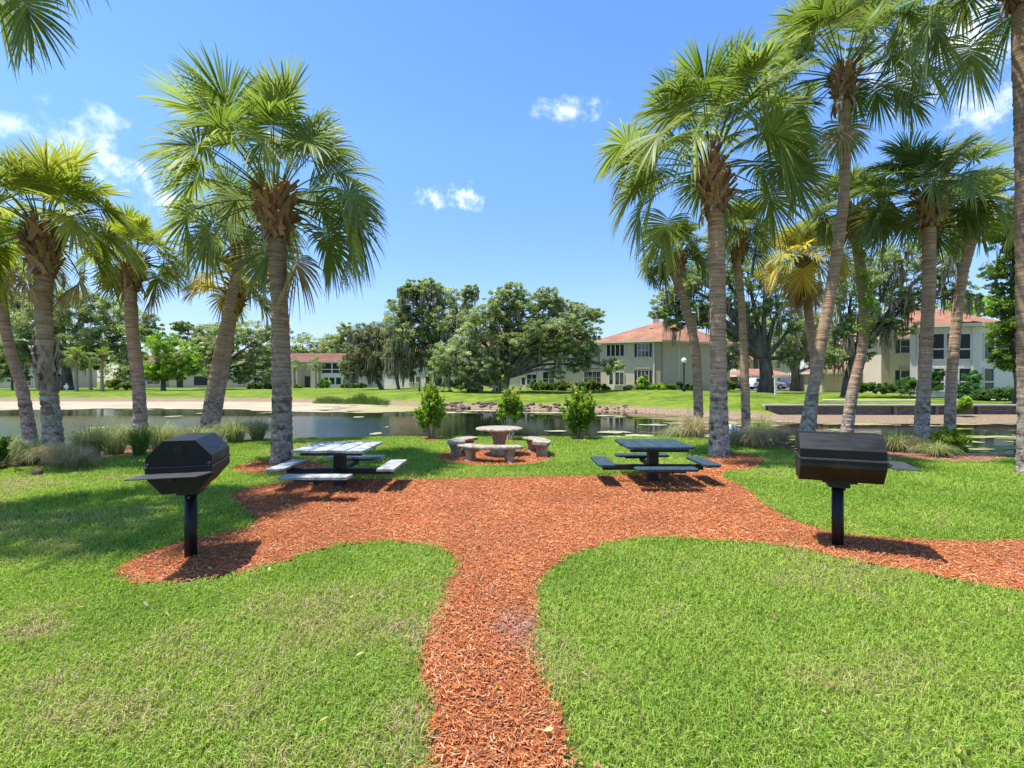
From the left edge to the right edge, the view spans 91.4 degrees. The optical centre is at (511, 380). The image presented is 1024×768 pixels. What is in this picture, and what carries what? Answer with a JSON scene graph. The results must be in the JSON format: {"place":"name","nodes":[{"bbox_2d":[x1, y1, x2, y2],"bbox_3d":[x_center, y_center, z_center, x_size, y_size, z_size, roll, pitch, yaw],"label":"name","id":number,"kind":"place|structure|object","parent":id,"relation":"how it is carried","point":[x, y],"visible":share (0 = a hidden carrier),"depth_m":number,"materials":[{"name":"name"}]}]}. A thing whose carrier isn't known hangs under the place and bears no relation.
{"place":"outdoors","nodes":[
{"label":"outdoors","id":0,"kind":"place"},
{"bbox_2d":[0,401,421,412],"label":"bank","id":1,"kind":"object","parent":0,"point":[250,406],"visible":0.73,"depth_m":41.55,"materials":[{"name":"concrete"}]},
{"bbox_2d":[0,0,1014,380],"label":"sky","id":2,"kind":"structure","parent":0,"point":[480,121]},
{"bbox_2d":[0,404,1016,454],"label":"water","id":3,"kind":"structure","parent":0,"point":[337,424],"depth_m":24.57,"materials":[{"name":"black liquid"}]},
{"bbox_2d":[96,410,662,437],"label":"lily pads","id":4,"kind":"object","parent":3,"relation":"on","point":[629,435],"visible":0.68,"depth_m":24.07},
{"bbox_2d":[605,415,1015,451],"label":"algae patches","id":5,"kind":"object","parent":3,"relation":"on","point":[994,448],"visible":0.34,"depth_m":19.52,"materials":[{"name":"plant"}]},
{"bbox_2d":[0,381,1023,767],"bbox_3d":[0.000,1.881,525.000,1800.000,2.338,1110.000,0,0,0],"label":"ground","id":6,"kind":"structure","parent":0,"point":[662,401],"depth_m":3.39,"materials":[{"name":"plant"}]},
{"bbox_2d":[0,365,33,389],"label":"broadleaf tree","id":7,"kind":"object","parent":6,"relation":"on","point":[6,373],"visible":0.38,"depth_m":80.21,"materials":[{"name":"green plant"}]},
{"bbox_2d":[0,362,96,387],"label":"apartment house","id":8,"kind":"structure","parent":6,"relation":"on","point":[83,380],"depth_m":105.57,"materials":[{"name":"beige paint"}]},
{"bbox_2d":[0,0,110,81],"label":"palm tree","id":9,"kind":"object","parent":6,"relation":"on","point":[19,22],"visible":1,"depth_m":7.67,"materials":[{"name":"green plant"}]},
{"bbox_2d":[7,434,111,467],"bbox_3d":[-8.993,1.360,9.915,1.577,0.680,1.570,0,0,0],"label":"grass clump","id":10,"kind":"object","parent":6,"relation":"on","point":[48,452],"visible":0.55,"depth_m":9.75,"materials":[{"name":"plant"}]},
{"bbox_2d":[32,444,120,469],"bbox_3d":[-8.454,1.451,9.728,1.339,0.498,1.407,0,0,-26],"label":"grass clump","id":11,"kind":"object","parent":6,"relation":"on","point":[77,460],"visible":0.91,"depth_m":9.60,"materials":[{"name":"plant"}]},
{"bbox_2d":[62,346,91,391],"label":"palm tree","id":12,"kind":"object","parent":6,"relation":"on","point":[75,359],"visible":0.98,"depth_m":69.82,"materials":[{"name":"green plant"}]},
{"bbox_2d":[0,283,164,389],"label":"oak tree","id":13,"kind":"object","parent":6,"relation":"on","point":[25,326],"visible":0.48,"depth_m":76.34,"materials":[{"name":"green plant"}]},
{"bbox_2d":[79,348,104,389],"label":"palm tree","id":14,"kind":"object","parent":6,"relation":"on","point":[90,373],"visible":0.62,"depth_m":75.83,"materials":[{"name":"green plant"}]},
{"bbox_2d":[87,346,117,391],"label":"palm tree","id":15,"kind":"object","parent":6,"relation":"on","point":[100,359],"visible":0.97,"depth_m":69.85,"materials":[{"name":"green plant"}]},
{"bbox_2d":[104,378,131,389],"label":"shrub","id":16,"kind":"object","parent":6,"relation":"on","point":[116,384],"visible":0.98,"depth_m":73.88,"materials":[{"name":"green plant"}]},
{"bbox_2d":[112,359,151,388],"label":"broadleaf tree","id":17,"kind":"object","parent":6,"relation":"on","point":[122,369],"visible":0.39,"depth_m":83.89,"materials":[{"name":"green plant"}]},
{"bbox_2d":[100,420,166,456],"bbox_3d":[-8.331,1.249,11.200,1.276,0.903,1.278,0,0,0],"label":"grass clump","id":18,"kind":"object","parent":6,"relation":"on","point":[138,443],"visible":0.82,"depth_m":11.11,"materials":[{"name":"plant"}]},
{"bbox_2d":[143,328,204,390],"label":"broadleaf tree","id":19,"kind":"object","parent":6,"relation":"on","point":[164,371],"visible":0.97,"depth_m":71.06,"materials":[{"name":"green plant"}]},
{"bbox_2d":[169,320,293,387],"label":"oak tree","id":20,"kind":"object","parent":6,"relation":"on","point":[203,339],"visible":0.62,"depth_m":83.40,"materials":[{"name":"green plant"}]},
{"bbox_2d":[180,242,293,430],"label":"palm tree","id":21,"kind":"object","parent":6,"relation":"on","point":[240,303],"visible":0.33,"depth_m":15.80,"materials":[{"name":"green plant"}]},
{"bbox_2d":[204,415,269,443],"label":"grass clump","id":22,"kind":"object","parent":6,"relation":"on","point":[235,431],"visible":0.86,"depth_m":13.54,"materials":[{"name":"plant"}]},
{"bbox_2d":[118,353,383,387],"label":"apartment house","id":23,"kind":"structure","parent":6,"relation":"on","point":[306,379],"depth_m":105.99,"materials":[{"name":"beige paint"}]},
{"bbox_2d":[235,353,271,382],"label":"broadleaf tree","id":24,"kind":"object","parent":6,"relation":"on","point":[255,374],"visible":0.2,"depth_m":91.98,"materials":[{"name":"green plant"}]},
{"bbox_2d":[243,416,270,440],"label":"grass clump","id":25,"kind":"object","parent":6,"relation":"on","point":[252,433],"visible":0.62,"depth_m":14.17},
{"bbox_2d":[246,382,271,388],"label":"shrub","id":26,"kind":"object","parent":6,"relation":"on","point":[253,385],"visible":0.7,"depth_m":87.09,"materials":[{"name":"green plant"}]},
{"bbox_2d":[130,39,389,464],"bbox_3d":[-4.825,-2.104,10.156,4.710,7.909,4.663,0,0,-32],"label":"palm tree","id":27,"kind":"object","parent":6,"relation":"on","point":[264,102],"visible":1,"depth_m":9.96,"materials":[{"name":"green plant"}]},
{"bbox_2d":[268,332,343,352],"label":"broadleaf tree","id":28,"kind":"object","parent":6,"relation":"on","point":[311,344],"visible":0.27,"depth_m":134.19,"materials":[{"name":"green plant"}]},
{"bbox_2d":[306,356,324,387],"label":"palm tree","id":29,"kind":"object","parent":6,"relation":"on","point":[316,365],"visible":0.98,"depth_m":96.83,"materials":[{"name":"green plant"}]},
{"bbox_2d":[317,321,380,352],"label":"broadleaf tree","id":30,"kind":"object","parent":6,"relation":"on","point":[337,339],"visible":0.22,"depth_m":119.40,"materials":[{"name":"green plant"}]},
{"bbox_2d":[312,392,392,405],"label":"reeds","id":31,"kind":"object","parent":6,"relation":"on","point":[361,399],"visible":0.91,"depth_m":45.86,"materials":[{"name":"green plant"}]},
{"bbox_2d":[336,316,408,389],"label":"oak tree","id":32,"kind":"object","parent":6,"relation":"on","point":[371,366],"visible":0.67,"depth_m":71.42,"materials":[{"name":"green plant"}]},
{"bbox_2d":[380,337,424,389],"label":"oak tree","id":33,"kind":"object","parent":6,"relation":"on","point":[404,368],"visible":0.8,"depth_m":65.41,"materials":[{"name":"green plant"}]},
{"bbox_2d":[384,349,434,388],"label":"apartment house","id":34,"kind":"structure","parent":6,"relation":"on","point":[390,383],"depth_m":82.26,"materials":[{"name":"paint"}]},
{"bbox_2d":[413,375,446,438],"bbox_3d":[-2.385,0.814,14.604,0.976,1.946,0.858,0,0,0],"label":"crepe myrtle","id":35,"kind":"object","parent":6,"relation":"on","point":[432,412],"visible":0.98,"depth_m":14.44,"materials":[{"name":"green plant"}]},
{"bbox_2d":[380,277,482,386],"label":"oak tree","id":36,"kind":"object","parent":6,"relation":"on","point":[426,337],"visible":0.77,"depth_m":65.02,"materials":[{"name":"green plant"}]},
{"bbox_2d":[29,307,900,378],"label":"wood","id":37,"kind":"object","parent":6,"relation":"on","point":[108,371],"visible":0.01,"depth_m":181.01,"materials":[{"name":"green plant"}]},
{"bbox_2d":[4,472,998,767],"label":"fallen leaves","id":38,"kind":"object","parent":6,"relation":"on","point":[550,728],"visible":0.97,"depth_m":3.52,"materials":[{"name":"brown plant"}]},
{"bbox_2d":[2,438,1005,469],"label":"planting soil","id":39,"kind":"structure","parent":6,"relation":"on","point":[962,458],"depth_m":11.06,"materials":[{"name":"soil"}]},
{"bbox_2d":[0,435,16,468],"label":"shrub","id":40,"kind":"object","parent":39,"relation":"on","point":[4,442],"visible":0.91,"depth_m":9.61,"materials":[{"name":"green plant"}]},
{"bbox_2d":[0,434,47,467],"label":"grass clump","id":41,"kind":"object","parent":39,"relation":"on","point":[17,449],"visible":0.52,"depth_m":10.03,"materials":[{"name":"plant"}]},
{"bbox_2d":[0,204,82,446],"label":"palm tree","id":42,"kind":"object","parent":39,"relation":"on","point":[27,422],"visible":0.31,"depth_m":13.41,"materials":[{"name":"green plant"}]},
{"bbox_2d":[0,129,150,464],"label":"palm tree","id":43,"kind":"object","parent":39,"relation":"on","point":[40,246],"visible":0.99,"depth_m":10.26,"materials":[{"name":"green plant"}]},
{"bbox_2d":[64,417,127,457],"bbox_3d":[-9.641,1.273,11.374,2.116,1.030,2.071,0,0,0],"label":"grass clump","id":44,"kind":"object","parent":39,"relation":"on","point":[98,441],"visible":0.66,"depth_m":11.29,"materials":[{"name":"plant"}]},
{"bbox_2d":[65,416,152,454],"bbox_3d":[-9.855,1.333,12.362,2.314,1.018,2.227,0,0,0],"label":"grass clump","id":45,"kind":"object","parent":39,"relation":"on","point":[109,450],"visible":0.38,"depth_m":12.29,"materials":[{"name":"plant"}]},
{"bbox_2d":[69,201,192,447],"bbox_3d":[-11.159,-1.483,14.800,3.092,7.305,3.108,0,0,0],"label":"palm tree","id":46,"kind":"object","parent":39,"relation":"on","point":[131,283],"visible":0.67,"depth_m":14.69,"materials":[{"name":"green plant"}]},
{"bbox_2d":[123,416,193,450],"bbox_3d":[-9.129,1.340,12.949,1.931,1.031,1.877,0,0,0],"label":"grass clump","id":47,"kind":"object","parent":39,"relation":"on","point":[164,432],"visible":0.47,"depth_m":12.88,"materials":[{"name":"plant"}]},
{"bbox_2d":[169,418,222,438],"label":"grass clump","id":48,"kind":"object","parent":39,"relation":"on","point":[196,430],"visible":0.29,"depth_m":13.51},
{"bbox_2d":[154,157,304,432],"bbox_3d":[-8.018,-2.013,14.455,3.714,8.328,3.679,0,0,40],"label":"palm tree","id":49,"kind":"object","parent":39,"relation":"on","point":[211,392],"visible":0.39,"depth_m":14.46,"materials":[{"name":"green plant"}]},
{"bbox_2d":[648,422,707,437],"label":"grass clump","id":50,"kind":"object","parent":39,"relation":"on","point":[675,433],"visible":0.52,"depth_m":15.09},
{"bbox_2d":[666,408,708,438],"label":"grass clump","id":51,"kind":"object","parent":39,"relation":"on","point":[690,425],"visible":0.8,"depth_m":14.75,"materials":[{"name":"plant"}]},
{"bbox_2d":[741,413,779,444],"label":"grass clump","id":52,"kind":"object","parent":39,"relation":"on","point":[763,424],"visible":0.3,"depth_m":14.07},
{"bbox_2d":[761,423,795,445],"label":"grass clump","id":53,"kind":"object","parent":39,"relation":"on","point":[780,433],"visible":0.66,"depth_m":13.07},
{"bbox_2d":[748,0,976,430],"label":"palm tree","id":54,"kind":"object","parent":39,"relation":"on","point":[841,78],"visible":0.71,"depth_m":12.49,"materials":[{"name":"green plant"}]},
{"bbox_2d":[905,437,970,457],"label":"grass clump","id":55,"kind":"object","parent":39,"relation":"on","point":[937,450],"visible":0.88,"depth_m":11.09,"materials":[{"name":"plant"}]},
{"bbox_2d":[495,375,524,439],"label":"crepe myrtle","id":56,"kind":"object","parent":6,"relation":"on","point":[512,407],"visible":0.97,"depth_m":14.13,"materials":[{"name":"green plant"}]},
{"bbox_2d":[0,476,1021,767],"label":"lawn weeds","id":57,"kind":"object","parent":6,"relation":"on","point":[452,632],"visible":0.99,"depth_m":3.06,"materials":[{"name":"green plant"}]},
{"bbox_2d":[428,281,624,392],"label":"oak tree","id":58,"kind":"object","parent":6,"relation":"on","point":[532,335],"visible":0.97,"depth_m":49.45,"materials":[{"name":"green plant"}]},
{"bbox_2d":[529,380,549,389],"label":"shrub","id":59,"kind":"object","parent":6,"relation":"on","point":[540,385],"visible":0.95,"depth_m":53.70,"materials":[{"name":"green plant"}]},
{"bbox_2d":[445,401,636,411],"bbox_3d":[1.308,1.927,37.818,16.101,0.681,2.150,0,0,19],"label":"bank rubble","id":60,"kind":"object","parent":6,"relation":"on","point":[484,404],"visible":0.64,"depth_m":38.11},
{"bbox_2d":[546,380,573,390],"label":"shrub","id":61,"kind":"object","parent":6,"relation":"on","point":[561,385],"visible":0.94,"depth_m":53.50,"materials":[{"name":"green plant"}]},
{"bbox_2d":[559,382,595,438],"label":"crepe myrtle","id":62,"kind":"object","parent":6,"relation":"on","point":[579,413],"visible":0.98,"depth_m":14.33,"materials":[{"name":"green plant"}]},
{"bbox_2d":[575,379,601,390],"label":"shrub","id":63,"kind":"object","parent":6,"relation":"on","point":[591,384],"visible":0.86,"depth_m":52.63,"materials":[{"name":"green plant"}]},
{"bbox_2d":[439,319,738,390],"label":"apartment house","id":64,"kind":"structure","parent":6,"relation":"on","point":[653,354],"depth_m":56.82,"materials":[{"name":"beige paint"}]},
{"bbox_2d":[583,371,600,382],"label":"window","id":65,"kind":"structure","parent":64,"relation":"in","point":[595,375],"depth_m":59.64,"materials":[{"name":"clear glass"}]},
{"bbox_2d":[637,343,648,357],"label":"window","id":66,"kind":"structure","parent":64,"relation":"in","point":[642,348],"depth_m":55.67,"materials":[{"name":"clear glass"}]},
{"bbox_2d":[636,218,708,437],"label":"palm tree","id":67,"kind":"object","parent":6,"relation":"on","point":[697,257],"visible":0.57,"depth_m":15.89,"materials":[{"name":"green plant"}]},
{"bbox_2d":[589,22,841,456],"bbox_3d":[4.358,-2.746,11.308,5.244,9.198,5.083,0,0,0],"label":"palm tree","id":68,"kind":"object","parent":6,"relation":"on","point":[710,178],"visible":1,"depth_m":11.04,"materials":[{"name":"green plant"}]},
{"bbox_2d":[647,255,805,392],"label":"oak tree","id":69,"kind":"object","parent":6,"relation":"on","point":[759,339],"visible":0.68,"depth_m":49.59,"materials":[{"name":"green plant"}]},
{"bbox_2d":[700,196,784,441],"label":"palm tree","id":70,"kind":"object","parent":6,"relation":"on","point":[741,252],"visible":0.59,"depth_m":16.28,"materials":[{"name":"green plant"}]},
{"bbox_2d":[726,315,790,368],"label":"oak tree","id":71,"kind":"object","parent":6,"relation":"on","point":[755,359],"visible":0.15,"depth_m":91.51,"materials":[{"name":"green plant"}]},
{"bbox_2d":[729,425,789,447],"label":"grass clump","id":72,"kind":"object","parent":6,"relation":"on","point":[754,438],"visible":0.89,"depth_m":12.45,"materials":[{"name":"plant"}]},
{"bbox_2d":[730,369,790,388],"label":"carport","id":73,"kind":"object","parent":6,"relation":"on","point":[735,375],"visible":0.21,"depth_m":77.05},
{"bbox_2d":[730,355,801,382],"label":"apartment house","id":74,"kind":"structure","parent":6,"relation":"on","point":[780,368],"depth_m":95.65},
{"bbox_2d":[749,378,785,389],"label":"parked car","id":75,"kind":"object","parent":6,"relation":"on","point":[754,382],"visible":0.45,"depth_m":65.29,"materials":[{"name":"white paint"}]},
{"bbox_2d":[774,311,832,390],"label":"oak tree","id":76,"kind":"object","parent":6,"relation":"on","point":[802,344],"visible":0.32,"depth_m":59.51,"materials":[{"name":"green plant"}]},
{"bbox_2d":[753,219,854,430],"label":"palm tree","id":77,"kind":"object","parent":6,"relation":"on","point":[800,288],"visible":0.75,"depth_m":18.70,"materials":[{"name":"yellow plant"}]},
{"bbox_2d":[788,364,859,391],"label":"garage","id":78,"kind":"structure","parent":6,"relation":"on","point":[829,384],"depth_m":54.96,"materials":[{"name":"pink paint"}]},
{"bbox_2d":[797,161,905,432],"bbox_3d":[10.435,-2.143,15.355,2.965,8.881,2.982,0,0,0],"label":"palm tree","id":79,"kind":"object","parent":6,"relation":"on","point":[823,231],"visible":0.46,"depth_m":15.29,"materials":[{"name":"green plant"}]},
{"bbox_2d":[840,239,886,341],"bbox_3d":[10.655,-2.778,15.139,1.128,3.193,1.022,0,0,0],"label":"climbing vine","id":80,"kind":"object","parent":79,"relation":"attached to","point":[871,284],"visible":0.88,"depth_m":15.11,"materials":[{"name":"green plant"}]},
{"bbox_2d":[859,382,879,393],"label":"shrub","id":81,"kind":"object","parent":6,"relation":"on","point":[869,387],"visible":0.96,"depth_m":42.75,"materials":[{"name":"green plant"}]},
{"bbox_2d":[876,382,897,394],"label":"shrub","id":82,"kind":"object","parent":6,"relation":"on","point":[885,388],"visible":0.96,"depth_m":42.74,"materials":[{"name":"green plant"}]},
{"bbox_2d":[761,404,1016,414],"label":"retaining wall","id":83,"kind":"structure","parent":6,"relation":"on","point":[861,409],"depth_m":29.46,"materials":[{"name":"concrete"}]},
{"bbox_2d":[819,241,983,396],"bbox_3d":[31.117,-4.860,39.930,13.398,12.904,3.898,0,0,0],"label":"oak tree","id":84,"kind":"object","parent":6,"relation":"on","point":[886,326],"visible":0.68,"depth_m":39.62,"materials":[{"name":"green plant"}]},
{"bbox_2d":[880,425,927,453],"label":"grass clump","id":85,"kind":"object","parent":6,"relation":"on","point":[890,438],"visible":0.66,"depth_m":12.45,"materials":[{"name":"plant"}]},
{"bbox_2d":[893,376,916,396],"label":"shrub","id":86,"kind":"object","parent":6,"relation":"on","point":[910,383],"visible":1,"depth_m":37.91,"materials":[{"name":"green plant"}]},
{"bbox_2d":[886,431,931,453],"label":"grass clump","id":87,"kind":"object","parent":6,"relation":"on","point":[921,441],"visible":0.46,"depth_m":12.21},
{"bbox_2d":[832,309,1013,396],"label":"apartment house","id":88,"kind":"structure","parent":6,"relation":"on","point":[882,367],"depth_m":42.34,"materials":[{"name":"beige paint"}]},
{"bbox_2d":[899,340,909,353],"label":"window","id":89,"kind":"structure","parent":88,"relation":"in","point":[904,344],"depth_m":50.68,"materials":[{"name":"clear glass"}]},
{"bbox_2d":[846,128,1014,451],"bbox_3d":[11.181,-2.283,13.306,4.255,8.706,3.725,0,0,0],"label":"palm tree","id":90,"kind":"object","parent":6,"relation":"on","point":[933,201],"visible":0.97,"depth_m":13.19,"materials":[{"name":"green plant"}]},
{"bbox_2d":[931,369,945,392],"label":"shrub","id":91,"kind":"object","parent":6,"relation":"on","point":[935,377],"visible":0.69,"depth_m":35.82,"materials":[{"name":"green plant"}]},
{"bbox_2d":[860,0,1023,474],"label":"palm tree","id":92,"kind":"object","parent":6,"relation":"on","point":[974,64],"visible":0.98,"depth_m":9.55,"materials":[{"name":"green plant"}]},
{"bbox_2d":[927,426,972,455],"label":"shrub","id":93,"kind":"object","parent":6,"relation":"on","point":[944,435],"visible":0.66,"depth_m":11.49,"materials":[{"name":"green plant"}]},
{"bbox_2d":[914,161,1014,430],"bbox_3d":[14.078,-2.072,15.202,3.165,9.144,3.280,0,0,39],"label":"palm tree","id":94,"kind":"object","parent":6,"relation":"on","point":[952,363],"visible":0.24,"depth_m":15.10,"materials":[{"name":"green plant"}]},
{"bbox_2d":[956,395,973,413],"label":"shrub","id":95,"kind":"object","parent":6,"relation":"on","point":[964,403],"visible":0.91,"depth_m":28.22,"materials":[{"name":"green plant"}]},
{"bbox_2d":[957,369,983,398],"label":"shrub","id":96,"kind":"object","parent":6,"relation":"on","point":[962,390],"visible":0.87,"depth_m":35.71,"materials":[{"name":"green plant"}]},
{"bbox_2d":[935,295,1006,316],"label":"broadleaf tree","id":97,"kind":"object","parent":6,"relation":"on","point":[986,300],"visible":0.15,"depth_m":60.89,"materials":[{"name":"green plant"}]},
{"bbox_2d":[969,386,1013,400],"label":"shrub","id":98,"kind":"object","parent":6,"relation":"on","point":[995,393],"visible":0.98,"depth_m":34.61,"materials":[{"name":"green plant"}]},
{"bbox_2d":[976,212,1016,403],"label":"broadleaf tree","id":99,"kind":"object","parent":6,"relation":"on","point":[1003,358],"visible":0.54,"depth_m":30.87,"materials":[{"name":"green plant"}]},
{"bbox_2d":[6,436,1023,767],"bbox_3d":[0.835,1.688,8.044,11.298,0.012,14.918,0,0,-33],"label":"mulch path","id":100,"kind":"structure","parent":0,"point":[511,710],"depth_m":5.25,"materials":[{"name":"wood"}]},
{"bbox_2d":[124,432,230,557],"bbox_3d":[-3.097,1.192,4.740,0.604,1.315,1.082,0,0,-18],"label":"barbecue grill","id":101,"kind":"object","parent":100,"relation":"on","point":[190,467],"visible":0.99,"depth_m":4.51,"materials":[{"name":"metal"}]},
{"bbox_2d":[265,441,406,486],"bbox_3d":[-2.760,1.469,7.960,1.950,0.862,2.100,0,0,0],"label":"picnic table","id":102,"kind":"object","parent":100,"relation":"on","point":[341,471],"visible":1,"depth_m":7.94,"materials":[{"name":"grey paint"}]},
{"bbox_2d":[447,436,477,455],"bbox_3d":[-1.181,1.552,11.622,0.526,0.395,1.354,0,0,14],"label":"stone bench","id":103,"kind":"object","parent":100,"relation":"on","point":[454,448],"visible":0.65,"depth_m":11.17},
{"bbox_2d":[457,443,523,462],"bbox_3d":[-0.469,1.552,10.491,1.443,0.395,0.547,0,0,11],"label":"stone bench","id":104,"kind":"object","parent":100,"relation":"on","point":[470,449],"visible":0.98,"depth_m":10.35,"materials":[{"name":"stone"}]},
{"bbox_2d":[476,426,522,455],"bbox_3d":[-0.292,1.407,11.400,1.070,0.686,1.070,0,0,0],"label":"stone table","id":105,"kind":"object","parent":100,"relation":"on","point":[498,434],"visible":0.88,"depth_m":11.23,"materials":[{"name":"stone"}]},
{"bbox_2d":[522,436,550,456],"bbox_3d":[0.604,1.552,11.591,0.526,0.395,1.354,0,0,-12],"label":"stone bench","id":106,"kind":"object","parent":100,"relation":"on","point":[539,445],"visible":0.98,"depth_m":11.15,"materials":[{"name":"stone"}]},
{"bbox_2d":[591,439,720,482],"bbox_3d":[2.360,1.469,8.380,1.950,0.862,1.700,0,0,0],"label":"picnic table","id":107,"kind":"object","parent":100,"relation":"on","point":[652,467],"visible":0.97,"depth_m":8.27,"materials":[{"name":"teal paint"}]},
{"bbox_2d":[783,431,921,546],"bbox_3d":[3.380,1.192,5.071,1.102,1.315,0.604,0,0,24],"label":"barbecue grill","id":108,"kind":"object","parent":100,"relation":"on","point":[838,463],"visible":0.98,"depth_m":4.96,"materials":[{"name":"metal"}]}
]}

